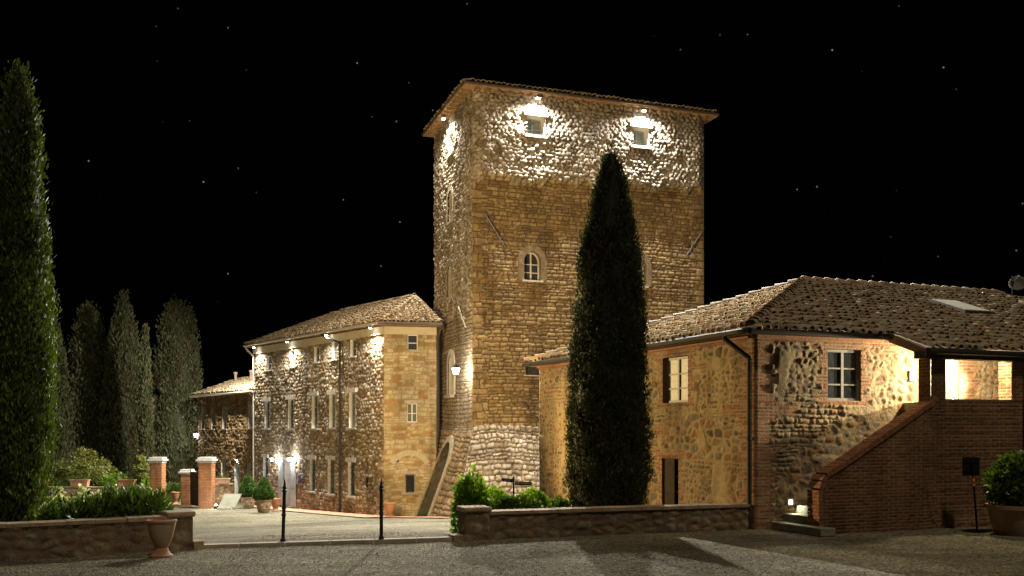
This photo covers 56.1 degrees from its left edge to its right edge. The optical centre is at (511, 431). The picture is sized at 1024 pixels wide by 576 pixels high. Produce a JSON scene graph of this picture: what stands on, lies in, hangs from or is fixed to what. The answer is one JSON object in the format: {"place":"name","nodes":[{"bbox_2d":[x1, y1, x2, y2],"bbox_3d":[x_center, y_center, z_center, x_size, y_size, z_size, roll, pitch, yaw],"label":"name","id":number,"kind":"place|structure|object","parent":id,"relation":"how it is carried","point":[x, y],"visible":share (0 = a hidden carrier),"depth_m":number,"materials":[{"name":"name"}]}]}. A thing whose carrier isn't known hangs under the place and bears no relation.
{"place":"outdoors","nodes":[
{"label":"outdoors","id":0,"kind":"place"},
{"bbox_2d":[254,505,379,516],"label":"paving","id":1,"kind":"structure","parent":0,"point":[328,512],"depth_m":48.07,"materials":[{"name":"stone"}]},
{"bbox_2d":[378,516,448,517],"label":"paving","id":2,"kind":"structure","parent":0,"point":[414,516],"depth_m":42.83,"materials":[{"name":"stone"}]},
{"bbox_2d":[383,502,395,516],"bbox_3d":[-5.547,3.532,43.600,0.581,0.640,0.581,0,0,0],"label":"urn","id":3,"kind":"object","parent":2,"relation":"on","point":[389,507],"visible":1,"depth_m":43.44,"materials":[{"name":"ceramic"}]},
{"bbox_2d":[0,495,1023,575],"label":"ground","id":4,"kind":"structure","parent":0,"point":[239,522],"depth_m":17.32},
{"bbox_2d":[0,57,62,521],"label":"cypress tree","id":5,"kind":"object","parent":4,"relation":"on","point":[28,378],"visible":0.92,"depth_m":17.88,"materials":[{"name":"green plant"}]},
{"bbox_2d":[39,486,77,519],"bbox_3d":[-9.441,1.813,20.013,1.177,1.401,0.931,0,0,0],"label":"rose bush","id":6,"kind":"object","parent":4,"relation":"on","point":[58,496],"visible":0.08,"depth_m":20.01,"materials":[{"name":"green plant"}]},
{"bbox_2d":[47,462,73,485],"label":"garden shrub","id":7,"kind":"object","parent":4,"relation":"on","point":[66,481],"visible":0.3,"depth_m":59.70,"materials":[{"name":"green plant"}]},
{"bbox_2d":[34,498,89,520],"bbox_3d":[-8.260,1.830,17.722,1.086,1.197,1.264,0,0,0],"label":"oleander bush","id":8,"kind":"object","parent":4,"relation":"on","point":[52,512],"visible":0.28,"depth_m":17.53,"materials":[{"name":"green plant"}]},
{"bbox_2d":[47,314,79,485],"bbox_3d":[-30.936,-1.425,63.975,3.581,13.461,3.721,0,0,0],"label":"cypress tree","id":9,"kind":"object","parent":4,"relation":"on","point":[65,441],"visible":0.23,"depth_m":63.71,"materials":[{"name":"green plant"}]},
{"bbox_2d":[52,446,110,483],"bbox_3d":[-25.398,2.556,56.456,3.533,3.529,2.079,0,0,0],"label":"citrus tree","id":10,"kind":"object","parent":4,"relation":"on","point":[62,470],"visible":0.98,"depth_m":56.37,"materials":[{"name":"green plant"}]},
{"bbox_2d":[67,300,108,486],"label":"cypress tree","id":11,"kind":"object","parent":4,"relation":"on","point":[87,371],"visible":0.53,"depth_m":66.10,"materials":[{"name":"green plant"}]},
{"bbox_2d":[62,492,121,519],"bbox_3d":[-7.825,1.743,17.981,1.174,1.304,1.151,0,0,0],"label":"oleander bush","id":12,"kind":"object","parent":4,"relation":"on","point":[94,510],"visible":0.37,"depth_m":17.78,"materials":[{"name":"green plant"}]},
{"bbox_2d":[69,483,115,504],"bbox_3d":[-8.875,1.792,20.316,1.043,1.433,0.934,0,0,0],"label":"rose bush","id":13,"kind":"object","parent":4,"relation":"on","point":[83,489],"visible":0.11,"depth_m":20.26,"materials":[{"name":"green plant"}]},
{"bbox_2d":[43,486,147,504],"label":"garden wall","id":14,"kind":"structure","parent":4,"relation":"on","point":[70,490],"depth_m":54.09,"materials":[{"name":"stone"}]},
{"bbox_2d":[69,477,90,486],"bbox_3d":[-24.390,2.796,54.200,1.054,0.581,0.390,0,0,0],"label":"planter box","id":15,"kind":"object","parent":14,"relation":"on","point":[83,481],"visible":1,"depth_m":54.04,"materials":[{"name":"ceramic"}]},
{"bbox_2d":[116,477,136,486],"bbox_3d":[-21.715,2.790,54.100,0.992,0.581,0.390,0,0,0],"label":"planter box","id":16,"kind":"object","parent":14,"relation":"on","point":[124,481],"visible":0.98,"depth_m":53.94,"materials":[{"name":"ceramic"}]},
{"bbox_2d":[86,458,117,486],"bbox_3d":[-25.247,2.938,59.005,2.301,2.818,1.352,0,0,0],"label":"citrus tree","id":17,"kind":"object","parent":4,"relation":"on","point":[115,469],"visible":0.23,"depth_m":58.93,"materials":[{"name":"green plant"}]},
{"bbox_2d":[0,509,203,561],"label":"forecourt wall","id":18,"kind":"structure","parent":4,"relation":"on","point":[51,539],"depth_m":17.00,"materials":[{"name":"stone"}]},
{"bbox_2d":[93,470,127,486],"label":"garden shrub","id":19,"kind":"object","parent":4,"relation":"on","point":[104,479],"visible":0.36,"depth_m":55.81,"materials":[{"name":"green plant"}]},
{"bbox_2d":[97,289,141,486],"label":"cypress tree","id":20,"kind":"object","parent":4,"relation":"on","point":[118,433],"visible":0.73,"depth_m":65.17,"materials":[{"name":"green plant"}]},
{"bbox_2d":[94,481,150,517],"bbox_3d":[-7.378,1.683,18.261,1.143,1.545,1.185,0,0,0],"label":"oleander bush","id":21,"kind":"object","parent":4,"relation":"on","point":[115,494],"visible":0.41,"depth_m":18.05,"materials":[{"name":"green plant"}]},
{"bbox_2d":[130,454,149,482],"bbox_3d":[-21.870,2.802,56.496,1.187,3.035,0.809,0,0,0],"label":"citrus tree","id":22,"kind":"object","parent":4,"relation":"on","point":[141,466],"visible":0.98,"depth_m":56.38,"materials":[{"name":"green plant"}]},
{"bbox_2d":[134,322,155,486],"bbox_3d":[-23.656,-1.061,62.014,1.372,12.117,1.387,0,0,0],"label":"cypress tree","id":23,"kind":"object","parent":4,"relation":"on","point":[145,439],"visible":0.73,"depth_m":61.74,"materials":[{"name":"green plant"}]},
{"bbox_2d":[140,477,149,486],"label":"garden shrub","id":24,"kind":"object","parent":4,"relation":"on","point":[148,483],"visible":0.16,"depth_m":55.85,"materials":[{"name":"green plant"}]},
{"bbox_2d":[126,479,176,515],"bbox_3d":[-7.004,1.640,18.481,1.195,1.512,1.008,0,0,21],"label":"oleander bush","id":25,"kind":"object","parent":4,"relation":"on","point":[156,503],"visible":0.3,"depth_m":18.30,"materials":[{"name":"green plant"}]},
{"bbox_2d":[140,484,169,513],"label":"rose bush","id":26,"kind":"object","parent":4,"relation":"on","point":[153,493],"depth_m":20.62,"materials":[{"name":"green plant"}]},
{"bbox_2d":[147,457,168,495],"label":"brick pillar","id":27,"kind":"structure","parent":4,"relation":"on","point":[157,472],"depth_m":53.17,"materials":[{"name":"brick"}]},
{"bbox_2d":[146,518,176,557],"bbox_3d":[-6.168,1.870,16.900,0.520,0.660,0.520,0,0,0],"label":"urn","id":28,"kind":"object","parent":4,"relation":"on","point":[161,531],"visible":1,"depth_m":16.76,"materials":[{"name":"ceramic"}]},
{"bbox_2d":[171,492,179,504],"bbox_3d":[-20.013,3.937,57.000,0.551,0.750,0.551,0,0,0],"label":"urn","id":29,"kind":"object","parent":4,"relation":"on","point":[175,495],"visible":0.87,"depth_m":56.84,"materials":[{"name":"ceramic"}]},
{"bbox_2d":[166,480,180,501],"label":"garden shrub","id":30,"kind":"object","parent":29,"relation":"in","point":[175,487],"visible":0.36,"depth_m":59.77,"materials":[{"name":"green plant"}]},
{"bbox_2d":[150,294,203,491],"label":"cypress tree","id":31,"kind":"object","parent":4,"relation":"on","point":[178,372],"visible":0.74,"depth_m":66.84,"materials":[{"name":"green plant"}]},
{"bbox_2d":[178,469,195,505],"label":"brick pillar","id":32,"kind":"structure","parent":4,"relation":"on","point":[185,486],"depth_m":55.71,"materials":[{"name":"brick"}]},
{"bbox_2d":[196,457,217,507],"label":"brick pillar","id":33,"kind":"structure","parent":4,"relation":"on","point":[206,482],"depth_m":53.44,"materials":[{"name":"brick"}]},
{"bbox_2d":[190,461,197,505],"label":"garden gate","id":34,"kind":"structure","parent":33,"relation":"attached to","point":[194,488],"depth_m":54.79,"materials":[{"name":"metal"}]},
{"bbox_2d":[189,370,255,503],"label":"annex house","id":35,"kind":"structure","parent":4,"relation":"on","point":[225,424],"depth_m":60.25,"materials":[{"name":"stone"}]},
{"bbox_2d":[199,407,204,429],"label":"window","id":36,"kind":"structure","parent":35,"relation":"in","point":[202,408],"depth_m":63.99,"materials":[{"name":"grey stone"}]},
{"bbox_2d":[209,407,214,429],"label":"window","id":37,"kind":"structure","parent":35,"relation":"in","point":[212,408],"depth_m":62.56,"materials":[{"name":"grey stone"}]},
{"bbox_2d":[221,406,226,429],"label":"window","id":38,"kind":"structure","parent":35,"relation":"in","point":[224,408],"depth_m":61.11,"materials":[{"name":"grey stone"}]},
{"bbox_2d":[221,459,226,477],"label":"window","id":39,"kind":"structure","parent":35,"relation":"in","point":[223,461],"depth_m":61.25,"materials":[{"name":"stone"}]},
{"bbox_2d":[234,463,246,501],"bbox_3d":[-16.752,3.203,59.235,0.392,2.595,0.950,0,0,-38],"label":"doorway","id":40,"kind":"structure","parent":35,"relation":"in","point":[237,477],"depth_m":59.57,"materials":[{"name":"stone"}]},
{"bbox_2d":[247,463,250,475],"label":"window","id":41,"kind":"structure","parent":35,"relation":"in","point":[248,464],"depth_m":58.08,"materials":[{"name":"stone"}]},
{"bbox_2d":[246,404,252,429],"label":"window","id":42,"kind":"structure","parent":35,"relation":"in","point":[250,406],"depth_m":57.95,"materials":[{"name":"grey stone"}]},
{"bbox_2d":[215,483,233,506],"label":"garden wall","id":43,"kind":"structure","parent":4,"relation":"on","point":[221,490],"depth_m":54.37,"materials":[{"name":"stone"}]},
{"bbox_2d":[215,475,230,483],"bbox_3d":[-16.441,2.677,54.400,0.937,0.478,0.390,0,0,0],"label":"planter box","id":44,"kind":"object","parent":43,"relation":"on","point":[222,480],"visible":0.98,"depth_m":54.24,"materials":[{"name":"ceramic"}]},
{"bbox_2d":[217,494,241,509],"bbox_3d":[-15.460,3.811,52.510,1.200,0.840,0.580,0,0,0],"label":"leaning sign","id":45,"kind":"object","parent":4,"relation":"on","point":[229,502],"visible":1,"depth_m":52.49,"materials":[{"name":"stone"}]},
{"bbox_2d":[238,474,255,507],"bbox_3d":[-14.634,3.250,53.298,1.154,1.912,1.160,0,0,0],"label":"boxwood pot","id":46,"kind":"object","parent":4,"relation":"on","point":[247,487],"visible":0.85,"depth_m":52.99,"materials":[{"name":"ceramic"}]},
{"bbox_2d":[251,476,274,512],"bbox_3d":[-12.758,3.199,49.292,1.232,1.856,1.191,0,0,0],"label":"boxwood pot","id":47,"kind":"object","parent":4,"relation":"on","point":[263,496],"visible":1,"depth_m":49.00,"materials":[{"name":"ceramic"}]},
{"bbox_2d":[271,498,280,510],"bbox_3d":[-12.369,3.802,50.200,0.612,0.660,0.612,0,0,0],"label":"urn","id":48,"kind":"object","parent":4,"relation":"on","point":[275,503],"visible":0.81,"depth_m":50.04,"materials":[{"name":"ceramic"}]},
{"bbox_2d":[204,536,451,548],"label":"kerb","id":49,"kind":"structure","parent":4,"relation":"on","point":[348,541],"depth_m":18.76,"materials":[{"name":"stone"}]},
{"bbox_2d":[280,480,286,541],"bbox_3d":[-4.432,1.530,18.650,0.110,1.220,0.110,2,0,0],"label":"spear post","id":50,"kind":"object","parent":49,"relation":"on","point":[283,514],"visible":1,"depth_m":18.62,"materials":[{"name":"black metal"}]},
{"bbox_2d":[379,478,383,538],"bbox_3d":[-2.593,1.530,19.050,0.110,1.220,0.110,0,0,0],"label":"spear post","id":51,"kind":"object","parent":49,"relation":"on","point":[381,506],"visible":1,"depth_m":19.02,"materials":[{"name":"black metal"}]},
{"bbox_2d":[243,293,445,515],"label":"long stone house","id":52,"kind":"structure","parent":4,"relation":"on","point":[347,413],"depth_m":47.60,"materials":[{"name":"brown stone"}]},
{"bbox_2d":[261,454,268,479],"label":"window","id":53,"kind":"structure","parent":52,"relation":"in","point":[265,457],"depth_m":55.54,"materials":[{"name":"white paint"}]},
{"bbox_2d":[262,397,270,429],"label":"window","id":54,"kind":"structure","parent":52,"relation":"in","point":[267,414],"depth_m":55.40,"materials":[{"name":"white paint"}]},
{"bbox_2d":[265,355,271,370],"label":"window","id":55,"kind":"structure","parent":52,"relation":"in","point":[268,358],"depth_m":55.21,"materials":[{"name":"white paint"}]},
{"bbox_2d":[278,460,283,504],"bbox_3d":[-12.881,2.834,53.480,0.065,2.491,0.600,0,0,-38],"label":"door leaf","id":56,"kind":"structure","parent":52,"relation":"in","point":[280,463],"depth_m":53.44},
{"bbox_2d":[280,457,293,506],"bbox_3d":[-12.209,2.744,53.030,0.570,2.711,1.500,0,0,-38],"label":"doorway","id":57,"kind":"structure","parent":52,"relation":"in","point":[286,463],"depth_m":53.38,"materials":[{"name":"stone"}]},
{"bbox_2d":[285,395,294,429],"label":"window","id":58,"kind":"structure","parent":52,"relation":"in","point":[291,398],"depth_m":52.94,"materials":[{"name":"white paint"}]},
{"bbox_2d":[288,351,295,367],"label":"window","id":59,"kind":"structure","parent":52,"relation":"in","point":[292,359],"depth_m":52.77,"materials":[{"name":"white paint"}]},
{"bbox_2d":[290,461,295,506],"bbox_3d":[-11.925,2.834,52.273,0.065,2.491,0.600,0,0,-38],"label":"door leaf","id":60,"kind":"structure","parent":52,"relation":"in","point":[292,467],"depth_m":52.18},
{"bbox_2d":[307,455,316,493],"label":"window","id":61,"kind":"structure","parent":52,"relation":"in","point":[312,458],"depth_m":50.94,"materials":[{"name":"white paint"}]},
{"bbox_2d":[309,391,318,429],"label":"window","id":62,"kind":"structure","parent":52,"relation":"in","point":[314,394],"depth_m":50.69,"materials":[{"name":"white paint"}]},
{"bbox_2d":[312,346,319,363],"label":"window","id":63,"kind":"structure","parent":52,"relation":"in","point":[316,349],"depth_m":50.52,"materials":[{"name":"white paint"}]},
{"bbox_2d":[325,456,335,495],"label":"window","id":64,"kind":"structure","parent":52,"relation":"in","point":[331,459],"depth_m":49.29,"materials":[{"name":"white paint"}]},
{"bbox_2d":[326,390,336,428],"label":"window","id":65,"kind":"structure","parent":52,"relation":"in","point":[332,393],"depth_m":49.19,"materials":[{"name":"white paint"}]},
{"bbox_2d":[330,342,337,360],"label":"window","id":66,"kind":"structure","parent":52,"relation":"in","point":[334,345],"depth_m":48.99,"materials":[{"name":"white paint"}]},
{"bbox_2d":[345,458,355,498],"bbox_3d":[-7.775,2.266,47.468,0.636,1.985,0.938,0,0,-38],"label":"window","id":67,"kind":"structure","parent":52,"relation":"in","point":[351,461],"depth_m":47.55,"materials":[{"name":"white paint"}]},
{"bbox_2d":[346,388,357,428],"bbox_3d":[-7.708,-1.147,47.384,0.657,2.034,0.960,0,0,-38],"label":"window","id":68,"kind":"structure","parent":52,"relation":"in","point":[352,404],"depth_m":47.57,"materials":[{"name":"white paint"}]},
{"bbox_2d":[348,339,356,357],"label":"window","id":69,"kind":"structure","parent":52,"relation":"in","point":[353,350],"depth_m":47.46,"materials":[{"name":"white paint"}]},
{"bbox_2d":[403,471,417,494],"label":"window","id":70,"kind":"structure","parent":52,"relation":"in","point":[410,476],"depth_m":45.36,"materials":[{"name":"stone"}]},
{"bbox_2d":[404,400,419,423],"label":"window","id":71,"kind":"structure","parent":52,"relation":"in","point":[412,405],"depth_m":45.38,"materials":[{"name":"stone"}]},
{"bbox_2d":[405,335,419,351],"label":"window","id":72,"kind":"structure","parent":52,"relation":"in","point":[412,340],"depth_m":45.42,"materials":[{"name":"stone"}]},
{"bbox_2d":[449,464,492,533],"bbox_3d":[-0.932,1.764,22.608,1.147,2.009,1.007,0,0,0],"label":"laurel shrub","id":73,"kind":"object","parent":4,"relation":"on","point":[468,490],"visible":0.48,"depth_m":22.45,"materials":[{"name":"green plant"}]},
{"bbox_2d":[487,483,509,500],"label":"laurel shrub","id":74,"kind":"object","parent":4,"relation":"on","point":[497,492],"visible":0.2,"depth_m":24.52,"materials":[{"name":"green plant"}]},
{"bbox_2d":[0,530,1023,575],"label":"loose stones","id":75,"kind":"object","parent":4,"relation":"on","point":[306,535],"visible":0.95,"depth_m":16.54,"materials":[{"name":"grey gravel"}]},
{"bbox_2d":[501,476,531,494],"bbox_3d":[0.117,1.694,23.295,0.751,1.239,0.068,0,0,0],"label":"signpost","id":76,"kind":"object","parent":4,"relation":"on","point":[514,482],"visible":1,"depth_m":23.27,"materials":[{"name":"black metal"}]},
{"bbox_2d":[490,493,543,509],"bbox_3d":[0.130,1.837,22.126,1.376,0.900,0.830,0,0,0],"label":"photinia shrub","id":77,"kind":"object","parent":4,"relation":"on","point":[507,502],"visible":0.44,"depth_m":21.98,"materials":[{"name":"green plant"}]},
{"bbox_2d":[519,485,554,507],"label":"laurel shrub","id":78,"kind":"object","parent":4,"relation":"on","point":[539,495],"visible":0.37,"depth_m":24.49,"materials":[{"name":"green plant"}]},
{"bbox_2d":[546,495,570,507],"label":"photinia shrub","id":79,"kind":"object","parent":4,"relation":"on","point":[556,501],"visible":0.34,"depth_m":22.54,"materials":[{"name":"green plant"}]},
{"bbox_2d":[416,78,718,517],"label":"stone tower","id":80,"kind":"structure","parent":4,"relation":"on","point":[516,167],"depth_m":43.19,"materials":[{"name":"brown stone"}]},
{"bbox_2d":[416,435,467,516],"bbox_3d":[-3.263,2.125,44.353,2.633,3.950,2.552,0,0,0],"label":"arched doorway","id":81,"kind":"structure","parent":80,"relation":"in","point":[441,468],"depth_m":45.15,"materials":[{"name":"stone"}]},
{"bbox_2d":[446,131,453,157],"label":"window","id":82,"kind":"structure","parent":80,"relation":"in","point":[451,135],"depth_m":45.54,"materials":[{"name":"stone"}]},
{"bbox_2d":[446,186,453,224],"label":"window","id":83,"kind":"structure","parent":80,"relation":"in","point":[451,202],"depth_m":45.67,"materials":[{"name":"grey stone"}]},
{"bbox_2d":[445,256,454,299],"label":"window","id":84,"kind":"structure","parent":80,"relation":"in","point":[450,270],"depth_m":45.81,"materials":[{"name":"grey stone"}]},
{"bbox_2d":[452,364,469,390],"bbox_3d":[-2.222,-2.786,42.093,0.852,1.988,0.341,0,0,-6],"label":"wall lantern","id":85,"kind":"object","parent":80,"relation":"attached to","point":[455,368],"depth_m":42.02,"materials":[{"name":"white glass"}]},
{"bbox_2d":[524,361,538,375],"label":"window","id":86,"kind":"structure","parent":80,"relation":"in","point":[530,371],"depth_m":43.15,"materials":[{"name":"black glass"}]},
{"bbox_2d":[518,245,546,281],"bbox_3d":[0.873,-7.530,43.036,1.360,1.640,0.400,0,0,-20],"label":"window","id":87,"kind":"structure","parent":80,"relation":"in","point":[530,266],"depth_m":43.08,"materials":[{"name":"brown stone"}]},
{"bbox_2d":[524,110,547,138],"bbox_3d":[0.947,-13.665,43.024,1.124,1.150,0.868,0,0,-20],"label":"window","id":88,"kind":"structure","parent":80,"relation":"in","point":[535,123],"depth_m":42.98,"materials":[{"name":"stone"}]},
{"bbox_2d":[630,122,652,149],"bbox_3d":[5.858,-13.710,44.777,1.120,1.160,0.867,0,0,-20],"label":"window","id":89,"kind":"structure","parent":80,"relation":"in","point":[640,135],"depth_m":44.75,"materials":[{"name":"stone"}]},
{"bbox_2d":[638,253,651,287],"bbox_3d":[5.846,-7.555,44.812,1.360,1.650,0.400,0,0,-20],"label":"window","id":90,"kind":"structure","parent":80,"relation":"in","point":[648,268],"depth_m":44.85,"materials":[{"name":"brown stone"}]},
{"bbox_2d":[448,503,749,541],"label":"forecourt wall","id":91,"kind":"structure","parent":4,"relation":"on","point":[479,522],"depth_m":20.34,"materials":[{"name":"stone"}]},
{"bbox_2d":[562,143,656,506],"bbox_3d":[2.244,-2.089,22.172,2.172,9.211,2.088,0,0,0],"label":"cypress tree","id":92,"kind":"object","parent":4,"relation":"on","point":[609,459],"visible":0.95,"depth_m":21.61,"materials":[{"name":"green plant"}]},
{"bbox_2d":[522,276,1023,536],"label":"stone farmhouse","id":93,"kind":"object","parent":4,"relation":"on","point":[830,406],"visible":0.77,"depth_m":22.44,"materials":[{"name":"stone"}]},
{"bbox_2d":[663,458,678,504],"bbox_3d":[4.210,1.305,24.796,0.404,1.250,0.793,0,0,-11],"label":"door","id":94,"kind":"structure","parent":93,"relation":"in","point":[670,466],"depth_m":24.81,"materials":[{"name":"wood"}]},
{"bbox_2d":[664,355,687,402],"bbox_3d":[4.274,-1.335,24.574,0.552,1.170,1.156,0,0,-4],"label":"window","id":95,"kind":"structure","parent":93,"relation":"in","point":[675,368],"depth_m":24.72,"materials":[{"name":"wood"}]},
{"bbox_2d":[786,499,792,504],"bbox_3d":[6.326,1.595,21.878,0.150,0.150,0.095,0,0,-21],"label":"step light","id":96,"kind":"object","parent":93,"relation":"attached to","point":[789,501],"visible":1,"depth_m":21.83,"materials":[{"name":"glass"}]},
{"bbox_2d":[827,349,859,400],"bbox_3d":[7.737,-1.330,22.549,0.972,1.200,0.398,0,0,-5],"label":"window","id":97,"kind":"structure","parent":93,"relation":"in","point":[843,366],"depth_m":22.53,"materials":[{"name":"wood"}]},
{"bbox_2d":[930,359,957,398],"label":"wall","id":98,"kind":"structure","parent":93,"relation":"in","point":[951,365],"depth_m":23.40,"materials":[{"name":"grey stone"}]},
{"bbox_2d":[1009,275,1023,294],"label":"satellite dish","id":99,"kind":"object","parent":93,"relation":"on","point":[1016,282],"visible":0.96,"depth_m":31.45,"materials":[{"name":"black metal"}]},
{"bbox_2d":[962,457,979,531],"bbox_3d":[10.152,1.427,21.209,0.377,1.750,0.072,0,0,0],"label":"road sign","id":100,"kind":"object","parent":4,"relation":"on","point":[970,466],"visible":0.95,"depth_m":21.23,"materials":[{"name":"black metal"}]},
{"bbox_2d":[984,503,1023,536],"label":"planter pot","id":101,"kind":"object","parent":4,"relation":"on","point":[1006,520],"visible":0.82,"depth_m":20.25,"materials":[{"name":"ceramic"}]},
{"bbox_2d":[980,449,1023,506],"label":"laurel shrub","id":102,"kind":"object","parent":101,"relation":"in","point":[1004,475],"visible":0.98,"depth_m":20.44,"materials":[{"name":"green plant"}]},
{"bbox_2d":[0,0,1023,391],"label":"sky","id":103,"kind":"structure","parent":0,"point":[264,166],"materials":[{"name":"black"}]}
]}

